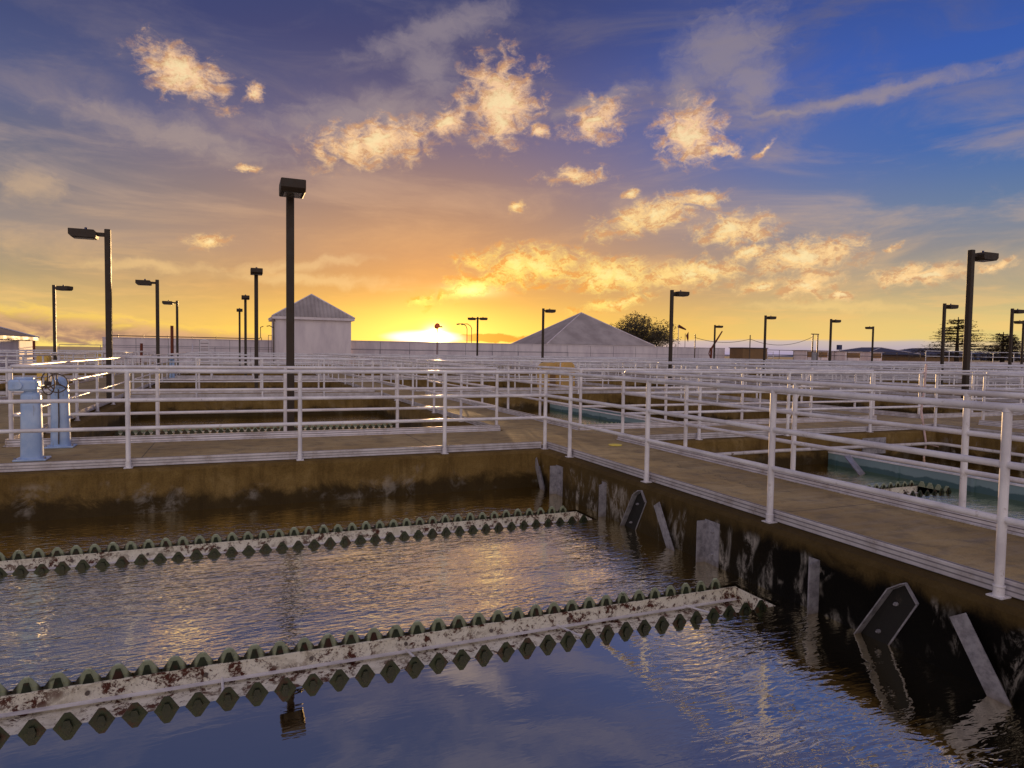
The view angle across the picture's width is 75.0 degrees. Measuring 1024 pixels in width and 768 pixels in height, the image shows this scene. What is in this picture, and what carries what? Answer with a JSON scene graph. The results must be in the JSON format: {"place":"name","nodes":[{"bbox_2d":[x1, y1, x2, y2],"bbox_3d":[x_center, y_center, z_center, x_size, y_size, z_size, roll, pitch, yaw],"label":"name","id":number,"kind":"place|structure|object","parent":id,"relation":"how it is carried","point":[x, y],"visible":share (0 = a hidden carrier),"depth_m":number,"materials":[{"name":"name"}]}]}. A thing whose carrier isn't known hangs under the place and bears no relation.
{"place":"outdoors","nodes":[
{"label":"outdoors","id":0,"kind":"place"},
{"bbox_2d":[0,380,83,390],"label":"tank wall","id":1,"kind":"structure","parent":0,"point":[3,387],"depth_m":26.53,"materials":[{"name":"concrete"}]},
{"bbox_2d":[0,352,95,394],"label":"basin railing","id":2,"kind":"object","parent":1,"relation":"on","point":[43,355],"visible":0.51,"depth_m":23.65,"materials":[{"name":"metal"}]},
{"bbox_2d":[0,373,117,376],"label":"tank wall","id":3,"kind":"structure","parent":0,"point":[53,373],"depth_m":37.26,"materials":[{"name":"concrete"}]},
{"bbox_2d":[0,350,135,377],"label":"basin railing","id":4,"kind":"object","parent":3,"relation":"on","point":[70,376],"visible":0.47,"depth_m":33.91,"materials":[{"name":"metal"}]},
{"bbox_2d":[177,373,319,375],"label":"tank wall","id":5,"kind":"structure","parent":0,"point":[219,374],"depth_m":40.53,"materials":[{"name":"concrete"}]},
{"bbox_2d":[168,352,329,377],"bbox_3d":[-14.216,-1.075,36.306,7.120,1.146,10.570,0,3,-22],"label":"basin railing","id":6,"kind":"object","parent":5,"relation":"on","point":[192,376],"visible":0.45,"depth_m":32.39,"materials":[{"name":"metal"}]},
{"bbox_2d":[143,380,357,393],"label":"tank wall","id":7,"kind":"structure","parent":0,"point":[185,385],"depth_m":29.61,"materials":[{"name":"concrete"}]},
{"bbox_2d":[130,354,374,393],"bbox_3d":[-9.736,-0.503,25.432,7.120,1.146,10.320,0,3,-22],"label":"basin railing","id":8,"kind":"object","parent":7,"relation":"on","point":[142,386],"visible":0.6,"depth_m":21.88,"materials":[{"name":"metal"}]},
{"bbox_2d":[43,397,501,444],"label":"tank wall","id":9,"kind":"structure","parent":0,"point":[104,421],"depth_m":18.53,"materials":[{"name":"concrete"}]},
{"bbox_2d":[3,357,500,446],"bbox_3d":[-5.365,0.056,14.820,7.120,1.146,10.100,0,3,-22],"label":"basin railing","id":10,"kind":"object","parent":9,"relation":"on","point":[12,440],"visible":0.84,"depth_m":10.66,"materials":[{"name":"metal"}]},
{"bbox_2d":[355,374,459,375],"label":"tank wall","id":11,"kind":"structure","parent":0,"point":[407,375],"depth_m":44.19,"materials":[{"name":"concrete"}]},
{"bbox_2d":[331,354,494,377],"bbox_3d":[-6.300,-1.112,39.565,7.400,1.146,10.570,0,3,-22],"label":"basin railing","id":12,"kind":"object","parent":11,"relation":"on","point":[353,355],"visible":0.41,"depth_m":37.29,"materials":[{"name":"metal"}]},
{"bbox_2d":[375,380,536,391],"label":"tank wall","id":13,"kind":"structure","parent":0,"point":[423,383],"depth_m":33.07,"materials":[{"name":"concrete"}]},
{"bbox_2d":[363,356,604,390],"bbox_3d":[-1.821,-0.539,28.691,7.400,1.146,10.320,0,3,-22],"label":"basin railing","id":14,"kind":"object","parent":13,"relation":"on","point":[403,378],"visible":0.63,"depth_m":24.68,"materials":[{"name":"metal"}]},
{"bbox_2d":[0,390,1023,767],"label":"water","id":15,"kind":"structure","parent":0,"point":[786,682],"depth_m":4.20,"materials":[{"name":"blue liquid"}]},
{"bbox_2d":[114,423,395,434],"bbox_3d":[-5.866,1.146,15.987,6.402,0.262,0.522,0,3,-22],"label":"weir trough","id":16,"kind":"object","parent":15,"relation":"in","point":[194,430],"visible":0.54,"depth_m":15.87,"materials":[{"name":"white paint"}]},
{"bbox_2d":[0,506,592,575],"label":"weir trough","id":17,"kind":"object","parent":15,"relation":"in","point":[39,560],"visible":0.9,"depth_m":6.75,"materials":[{"name":"white paint"}]},
{"bbox_2d":[0,578,774,738],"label":"weir trough","id":18,"kind":"object","parent":15,"relation":"in","point":[28,709],"visible":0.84,"depth_m":4.29,"materials":[{"name":"white paint"}]},
{"bbox_2d":[550,403,663,427],"bbox_3d":[3.405,1.252,18.306,0.572,0.725,9.880,0,3,-22],"label":"collecting channel","id":19,"kind":"object","parent":15,"relation":"in","point":[606,415],"visible":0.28,"depth_m":19.87,"materials":[{"name":"white paint"}]},
{"bbox_2d":[824,481,950,499],"bbox_3d":[4.549,1.614,9.217,3.804,0.262,0.596,0,3,-22],"label":"weir trough","id":20,"kind":"object","parent":15,"relation":"in","point":[911,489],"visible":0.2,"depth_m":10.01,"materials":[{"name":"white paint"}]},
{"bbox_2d":[828,451,1023,501],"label":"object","id":21,"kind":"structure","parent":15,"relation":"in","point":[983,485],"depth_m":10.35,"materials":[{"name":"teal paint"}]},
{"bbox_2d":[0,445,1023,705],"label":"tank wall","id":22,"kind":"structure","parent":0,"point":[854,581],"depth_m":7.27,"materials":[{"name":"concrete"}]},
{"bbox_2d":[0,369,1023,600],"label":"basin railing","id":23,"kind":"object","parent":22,"relation":"on","point":[999,585],"visible":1,"depth_m":7.23,"materials":[{"name":"metal"}]},
{"bbox_2d":[0,363,1023,582],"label":"walkway","id":24,"kind":"structure","parent":22,"relation":"on","point":[968,545],"depth_m":8.67,"materials":[{"name":"concrete"}]},
{"bbox_2d":[8,373,54,461],"bbox_3d":[-5.651,0.375,7.902,0.450,1.042,0.318,0,3,-22],"label":"valve stand","id":25,"kind":"object","parent":24,"relation":"on","point":[31,444],"visible":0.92,"depth_m":7.80,"materials":[{"name":"blue paint"}]},
{"bbox_2d":[37,356,51,380],"bbox_3d":[-18.390,-0.670,26.238,0.400,1.050,0.460,0,3,-22],"label":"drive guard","id":26,"kind":"object","parent":24,"relation":"on","point":[46,358],"visible":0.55,"depth_m":26.04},
{"bbox_2d":[44,374,77,448],"bbox_3d":[-6.023,0.351,8.896,0.330,0.987,0.320,0,3,-22],"label":"valve stand","id":27,"kind":"object","parent":24,"relation":"on","point":[60,415],"visible":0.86,"depth_m":8.84,"materials":[{"name":"blue paint"}]},
{"bbox_2d":[52,285,72,373],"bbox_3d":[-21.470,-2.582,31.795,0.968,4.260,0.400,1,3,3],"label":"street lamp","id":28,"kind":"object","parent":24,"relation":"on","point":[62,288],"visible":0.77,"depth_m":31.72,"materials":[{"name":"brown metal"}]},
{"bbox_2d":[68,227,112,398],"bbox_3d":[-10.340,-1.705,16.484,0.930,4.260,0.400,0,3,-22],"label":"street lamp","id":29,"kind":"object","parent":24,"relation":"on","point":[84,233],"visible":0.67,"depth_m":16.52,"materials":[{"name":"brown metal"}]},
{"bbox_2d":[135,279,160,378],"bbox_3d":[-15.528,-2.344,28.552,0.930,4.260,0.400,0,3,-22],"label":"street lamp","id":30,"kind":"object","parent":24,"relation":"on","point":[144,282],"visible":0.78,"depth_m":28.58,"materials":[{"name":"brown metal"}]},
{"bbox_2d":[162,300,178,364],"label":"street lamp","id":31,"kind":"object","parent":24,"relation":"on","point":[168,302],"visible":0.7,"depth_m":41.05,"materials":[{"name":"brown metal"}]},
{"bbox_2d":[241,295,249,375],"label":"street lamp","id":32,"kind":"object","parent":24,"relation":"on","point":[245,298],"visible":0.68,"depth_m":36.24,"materials":[{"name":"brown metal"}]},
{"bbox_2d":[250,267,262,387],"bbox_3d":[-9.187,-1.554,24.021,0.400,5.230,0.930,0,3,-22],"label":"street lamp","id":33,"kind":"object","parent":24,"relation":"on","point":[256,272],"visible":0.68,"depth_m":24.22,"materials":[{"name":"brown metal"}]},
{"bbox_2d":[279,177,305,430],"bbox_3d":[-3.854,-0.900,11.678,0.400,5.230,0.930,0,3,-22],"label":"street lamp","id":34,"kind":"object","parent":24,"relation":"on","point":[290,189],"visible":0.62,"depth_m":11.87,"materials":[{"name":"brown metal"}]},
{"bbox_2d":[267,294,354,364],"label":"pump house","id":35,"kind":"structure","parent":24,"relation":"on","point":[321,326],"depth_m":61.54,"materials":[{"name":"metal"}]},
{"bbox_2d":[537,362,556,386],"bbox_3d":[1.399,-0.335,25.786,0.620,1.000,0.575,-1,3,-34],"label":"drive guard","id":36,"kind":"object","parent":24,"relation":"on","point":[549,364],"visible":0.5,"depth_m":25.58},
{"bbox_2d":[541,308,555,362],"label":"street lamp","id":37,"kind":"object","parent":24,"relation":"on","point":[549,310],"visible":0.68,"depth_m":43.25,"materials":[{"name":"brown metal"}]},
{"bbox_2d":[555,362,574,385],"bbox_3d":[2.007,-0.363,25.935,0.780,1.060,0.560,-1,3,-34],"label":"drive guard","id":38,"kind":"object","parent":24,"relation":"on","point":[567,364],"visible":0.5,"depth_m":25.66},
{"bbox_2d":[668,290,689,386],"bbox_3d":[7.411,-1.592,30.029,0.930,5.230,0.400,0,3,-22],"label":"street lamp","id":39,"kind":"object","parent":24,"relation":"on","point":[680,293],"visible":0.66,"depth_m":29.81,"materials":[{"name":"brown metal"}]},
{"bbox_2d":[762,315,775,375],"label":"street lamp","id":40,"kind":"object","parent":24,"relation":"on","point":[766,317],"visible":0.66,"depth_m":47.21,"materials":[{"name":"brown metal"}]},
{"bbox_2d":[940,303,958,384],"bbox_3d":[22.847,-1.602,35.088,0.930,5.230,0.400,0,3,-22],"label":"street lamp","id":41,"kind":"object","parent":24,"relation":"on","point":[946,306],"visible":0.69,"depth_m":34.88,"materials":[{"name":"brown metal"}]},
{"bbox_2d":[960,250,998,412],"bbox_3d":[12.459,-0.955,17.957,0.930,5.230,0.400,0,3,-22],"label":"street lamp","id":42,"kind":"object","parent":24,"relation":"on","point":[973,257],"visible":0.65,"depth_m":17.75,"materials":[{"name":"brown metal"}]},
{"bbox_2d":[1007,308,1023,383],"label":"street lamp","id":43,"kind":"object","parent":24,"relation":"on","point":[1013,311],"visible":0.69,"depth_m":37.61,"materials":[{"name":"brown metal"}]},
{"bbox_2d":[1014,320,1023,370],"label":"street lamp","id":44,"kind":"object","parent":24,"relation":"on","point":[1022,341],"visible":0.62,"depth_m":48.71,"materials":[{"name":"brown metal"}]},
{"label":"tank wall","id":45,"kind":"object","parent":24,"relation":"attached to","visible":0},
{"bbox_2d":[187,352,305,365],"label":"basin railing","id":46,"kind":"object","parent":45,"relation":"on","point":[238,356],"visible":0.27,"depth_m":50.67,"materials":[{"name":"metal"}]},
{"bbox_2d":[535,457,544,490],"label":"wall bracket","id":47,"kind":"object","parent":22,"relation":"attached to","point":[539,477],"depth_m":9.47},
{"bbox_2d":[549,465,562,496],"bbox_3d":[0.595,1.416,9.015,0.099,0.620,0.200,0,3,-22],"label":"wall bracket","id":48,"kind":"object","parent":22,"relation":"attached to","point":[556,479],"depth_m":9.08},
{"bbox_2d":[598,481,606,516],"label":"wall bracket","id":49,"kind":"object","parent":22,"relation":"attached to","point":[602,499],"depth_m":7.86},
{"bbox_2d":[620,490,646,529],"bbox_3d":[1.309,1.463,7.319,0.069,0.661,0.482,0,3,-22],"label":"wall bracket","id":50,"kind":"object","parent":22,"relation":"attached to","point":[634,510],"depth_m":7.29,"materials":[{"name":"metal"}]},
{"bbox_2d":[654,502,674,550],"bbox_3d":[1.566,1.489,6.685,0.077,0.579,0.423,0,3,-22],"label":"wall bracket","id":51,"kind":"object","parent":22,"relation":"attached to","point":[663,526],"depth_m":6.70,"materials":[{"name":"metal"}]},
{"bbox_2d":[696,519,719,567],"bbox_3d":[1.789,1.569,6.115,0.099,0.620,0.200,0,3,-22],"label":"wall bracket","id":52,"kind":"object","parent":22,"relation":"attached to","point":[707,540],"depth_m":6.17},
{"bbox_2d":[807,556,819,614],"bbox_3d":[2.234,1.626,5.034,0.099,0.620,0.100,0,3,-22],"label":"wall bracket","id":53,"kind":"object","parent":22,"relation":"attached to","point":[813,585],"depth_m":4.98,"materials":[{"name":"metal"}]},
{"bbox_2d":[853,582,918,645],"bbox_3d":[2.477,1.613,4.484,0.069,0.661,0.482,0,3,-22],"label":"wall bracket","id":54,"kind":"object","parent":22,"relation":"attached to","point":[889,614],"depth_m":4.45,"materials":[{"name":"metal"}]},
{"bbox_2d":[949,613,1011,706],"bbox_3d":[2.738,1.639,3.840,0.077,0.579,0.423,0,3,-22],"label":"wall bracket","id":55,"kind":"object","parent":22,"relation":"attached to","point":[979,660],"depth_m":3.85,"materials":[{"name":"metal"}]},
{"bbox_2d":[0,0,1023,354],"label":"sky","id":56,"kind":"structure","parent":0,"point":[805,164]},
{"bbox_2d":[495,374,535,377],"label":"tank wall","id":57,"kind":"structure","parent":0,"point":[523,375],"depth_m":48.05,"materials":[{"name":"concrete"}]},
{"bbox_2d":[460,356,632,377],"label":"basin railing","id":58,"kind":"object","parent":57,"relation":"on","point":[549,357],"visible":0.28,"depth_m":40.30,"materials":[{"name":"metal"}]},
{"bbox_2d":[35,346,1023,370],"bbox_3d":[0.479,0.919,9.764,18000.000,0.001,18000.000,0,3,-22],"label":"ground","id":59,"kind":"structure","parent":0,"point":[49,348],"depth_m":302.05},
{"bbox_2d":[0,326,38,365],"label":"building","id":60,"kind":"structure","parent":59,"relation":"on","point":[10,339],"depth_m":46.98,"materials":[{"name":"metal"}]},
{"bbox_2d":[102,337,272,361],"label":"boundary wall","id":61,"kind":"structure","parent":59,"relation":"on","point":[223,345],"depth_m":61.88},
{"bbox_2d":[112,326,262,339],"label":"roof pipe","id":62,"kind":"object","parent":61,"relation":"on","point":[143,336],"visible":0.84,"depth_m":61.93,"materials":[{"name":"metal"}]},
{"bbox_2d":[59,344,567,364],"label":"service railing","id":63,"kind":"object","parent":59,"relation":"on","point":[272,347],"visible":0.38,"depth_m":62.62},
{"bbox_2d":[611,311,681,346],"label":"broadleaf tree","id":64,"kind":"object","parent":59,"relation":"on","point":[637,328],"visible":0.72,"depth_m":115.34,"materials":[{"name":"green plant"}]},
{"bbox_2d":[729,347,772,364],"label":"brown shed","id":65,"kind":"structure","parent":59,"relation":"on","point":[741,353],"depth_m":84.26,"materials":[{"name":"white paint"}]},
{"bbox_2d":[794,350,828,359],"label":"cabin","id":66,"kind":"object","parent":59,"relation":"on","point":[800,355],"visible":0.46,"depth_m":97.08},
{"bbox_2d":[768,350,920,360],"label":"service railing","id":67,"kind":"object","parent":59,"relation":"on","point":[844,351],"visible":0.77,"depth_m":90.52,"materials":[{"name":"metal"}]},
{"bbox_2d":[831,351,862,359],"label":"cabin","id":68,"kind":"object","parent":59,"relation":"on","point":[851,356],"visible":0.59,"depth_m":99.73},
{"bbox_2d":[861,352,883,360],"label":"cabin","id":69,"kind":"object","parent":59,"relation":"on","point":[865,356],"visible":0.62,"depth_m":101.61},
{"bbox_2d":[906,317,1006,361],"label":"cedar tree","id":70,"kind":"object","parent":59,"relation":"on","point":[958,328],"visible":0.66,"depth_m":105.03,"materials":[{"name":"green plant"}]},
{"bbox_2d":[925,351,1023,361],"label":"service railing","id":71,"kind":"object","parent":59,"relation":"on","point":[971,355],"visible":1,"depth_m":100.59,"materials":[{"name":"metal"}]},
{"bbox_2d":[953,332,1023,361],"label":"cedar tree","id":72,"kind":"object","parent":59,"relation":"on","point":[1004,340],"visible":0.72,"depth_m":110.85,"materials":[{"name":"green plant"}]},
{"bbox_2d":[351,340,724,364],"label":"boundary wall","id":73,"kind":"structure","parent":0,"point":[414,348],"depth_m":75.27,"materials":[{"name":"concrete"}]},
{"bbox_2d":[511,312,654,346],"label":"tank roof building","id":74,"kind":"structure","parent":0,"point":[581,328],"depth_m":91.77,"materials":[{"name":"metal"}]},
{"bbox_2d":[575,379,675,386],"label":"tank wall","id":75,"kind":"structure","parent":0,"point":[632,384],"depth_m":37.17,"materials":[{"name":"concrete"}]},
{"bbox_2d":[528,358,780,386],"bbox_3d":[6.215,-0.576,31.999,7.420,1.146,10.320,0,3,-22],"label":"basin railing","id":76,"kind":"object","parent":75,"relation":"on","point":[608,384],"visible":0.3,"depth_m":31.64,"materials":[{"name":"metal"}]},
{"bbox_2d":[465,393,836,423],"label":"tank wall","id":77,"kind":"structure","parent":0,"point":[516,403],"depth_m":22.18,"materials":[{"name":"concrete"}]},
{"bbox_2d":[425,360,876,429],"bbox_3d":[2.610,0.027,17.936,7.400,1.146,10.410,0,3,-22],"label":"basin railing","id":78,"kind":"object","parent":77,"relation":"on","point":[580,406],"visible":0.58,"depth_m":14.00,"materials":[{"name":"metal"}]},
{"bbox_2d":[745,374,796,375],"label":"tank wall","id":79,"kind":"structure","parent":0,"point":[769,375],"depth_m":52.53,"materials":[{"name":"concrete"}]},
{"bbox_2d":[672,358,847,376],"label":"basin railing","id":80,"kind":"object","parent":79,"relation":"on","point":[798,375],"visible":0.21,"depth_m":49.73,"materials":[{"name":"metal"}]},
{"bbox_2d":[632,429,1023,466],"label":"tank wall","id":81,"kind":"structure","parent":0,"point":[728,444],"depth_m":11.99,"materials":[{"name":"concrete"}]},
{"bbox_2d":[616,371,1023,536],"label":"basin railing","id":82,"kind":"object","parent":81,"relation":"on","point":[965,430],"visible":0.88,"depth_m":7.66,"materials":[{"name":"metal"}]},
{"bbox_2d":[920,364,938,456],"bbox_3d":[8.033,0.545,13.018,0.753,1.870,0.181,0,3,-22],"label":"skimmer pole","id":83,"kind":"object","parent":82,"relation":"on","point":[921,407],"visible":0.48,"depth_m":12.97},
{"bbox_2d":[682,442,1023,456],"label":"spray pipe","id":84,"kind":"object","parent":81,"relation":"attached to","point":[859,447],"visible":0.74,"depth_m":11.99,"materials":[{"name":"metal"}]},
{"bbox_2d":[844,455,864,475],"bbox_3d":[5.760,1.413,11.128,0.204,0.360,0.886,1,3,-1],"label":"wall bracket","id":85,"kind":"object","parent":81,"relation":"attached to","point":[855,465],"visible":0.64,"depth_m":11.20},
{"bbox_2d":[862,437,885,453],"bbox_3d":[6.768,1.154,12.485,0.600,0.300,0.017,0,3,-22],"label":"wall plate","id":86,"kind":"object","parent":81,"relation":"attached to","point":[876,450],"depth_m":12.49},
{"bbox_2d":[693,393,986,417],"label":"tank wall","id":87,"kind":"structure","parent":0,"point":[783,397],"depth_m":24.84,"materials":[{"name":"concrete"}]},
{"bbox_2d":[654,362,1023,418],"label":"basin railing","id":88,"kind":"object","parent":87,"relation":"on","point":[939,415],"visible":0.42,"depth_m":17.88,"materials":[{"name":"metal"}]},
{"bbox_2d":[828,347,919,360],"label":"house","id":89,"kind":"structure","parent":0,"point":[903,357],"depth_m":114.95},
{"bbox_2d":[768,359,1023,367],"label":"raised terrace","id":90,"kind":"structure","parent":0,"point":[911,363],"depth_m":96.61,"materials":[{"name":"concrete"}]},
{"bbox_2d":[857,380,961,384],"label":"tank wall","id":91,"kind":"structure","parent":0,"point":[899,381],"depth_m":41.51,"materials":[{"name":"concrete"}]},
{"bbox_2d":[782,361,1023,386],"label":"basin railing","id":92,"kind":"object","parent":91,"relation":"on","point":[956,381],"visible":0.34,"depth_m":39.64,"materials":[{"name":"metal"}]},
{"bbox_2d":[901,348,962,361],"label":"house","id":93,"kind":"structure","parent":0,"point":[934,358],"depth_m":127.23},
{"bbox_2d":[895,391,1023,399],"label":"tank wall","id":94,"kind":"structure","parent":0,"point":[950,394],"depth_m":29.55,"materials":[{"name":"concrete"}]},
{"bbox_2d":[830,364,1023,402],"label":"basin railing","id":95,"kind":"object","parent":94,"relation":"on","point":[953,396],"visible":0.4,"depth_m":25.32,"materials":[{"name":"metal"}]},
{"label":"tank wall","id":96,"kind":"object","parent":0,"visible":0},
{"bbox_2d":[312,353,426,366],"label":"basin railing","id":97,"kind":"object","parent":96,"relation":"on","point":[361,354],"visible":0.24,"depth_m":53.80,"materials":[{"name":"metal"}]},
{"bbox_3d":[14.900,2.358,10.935,7.430,2.598,9.630,0,3,-22],"label":"tank wall","id":98,"kind":"object","parent":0,"visible":0},
{"bbox_2d":[978,372,1023,428],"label":"basin railing","id":99,"kind":"object","parent":98,"relation":"on","point":[1018,424],"visible":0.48,"depth_m":13.73,"materials":[{"name":"metal"}]},
{"bbox_3d":[-14.569,1.918,11.127,7.780,2.598,10.110,0,3,-22],"label":"tank wall","id":100,"kind":"object","parent":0,"visible":0},
{"bbox_2d":[0,355,7,399],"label":"basin railing","id":101,"kind":"object","parent":100,"relation":"on","point":[6,381],"visible":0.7,"depth_m":17.04,"materials":[{"name":"metal"}]},
{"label":"tank wall","id":102,"kind":"object","parent":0,"visible":0},
{"bbox_2d":[417,354,545,368],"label":"basin railing","id":103,"kind":"object","parent":102,"relation":"on","point":[480,359],"visible":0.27,"depth_m":57.54,"materials":[{"name":"metal"}]},
{"bbox_3d":[14.233,1.207,35.396,7.430,2.598,10.330,0,3,-22],"label":"tank wall","id":104,"kind":"object","parent":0,"visible":0},
{"bbox_2d":[672,360,920,387],"bbox_3d":[14.260,-0.613,35.311,7.420,1.146,10.320,0,3,-22],"label":"basin railing","id":105,"kind":"object","parent":104,"relation":"on","point":[769,384],"visible":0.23,"depth_m":33.18,"materials":[{"name":"metal"}]},
{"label":"tank wall","id":106,"kind":"object","parent":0,"visible":0},
{"bbox_2d":[575,357,748,376],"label":"basin railing","id":107,"kind":"object","parent":106,"relation":"on","point":[612,373],"visible":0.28,"depth_m":46.05,"materials":[{"name":"metal"}]},
{"bbox_3d":[26.708,1.736,27.953,7.430,2.598,10.420,0,3,-22],"label":"tank wall","id":108,"kind":"object","parent":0,"visible":0},
{"bbox_2d":[970,365,1023,388],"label":"basin railing","id":109,"kind":"object","parent":108,"relation":"on","point":[995,376],"visible":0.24,"depth_m":31.20,"materials":[{"name":"metal"}]},
{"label":"tank wall","id":110,"kind":"object","parent":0,"visible":0},
{"bbox_2d":[882,362,1023,383],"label":"basin railing","id":111,"kind":"object","parent":110,"relation":"on","point":[958,369],"visible":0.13,"depth_m":43.96,"materials":[{"name":"metal"}]},
{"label":"tank wall","id":112,"kind":"object","parent":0,"visible":0},
{"bbox_2d":[755,359,933,376],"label":"basin railing","id":113,"kind":"object","parent":112,"relation":"on","point":[842,365],"visible":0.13,"depth_m":50.98,"materials":[{"name":"metal"}]},
{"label":"tank wall","id":114,"kind":"object","parent":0,"visible":0},
{"bbox_2d":[0,350,155,368],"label":"basin railing","id":115,"kind":"object","parent":114,"relation":"on","point":[147,360],"visible":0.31,"depth_m":46.60,"materials":[{"name":"metal"}]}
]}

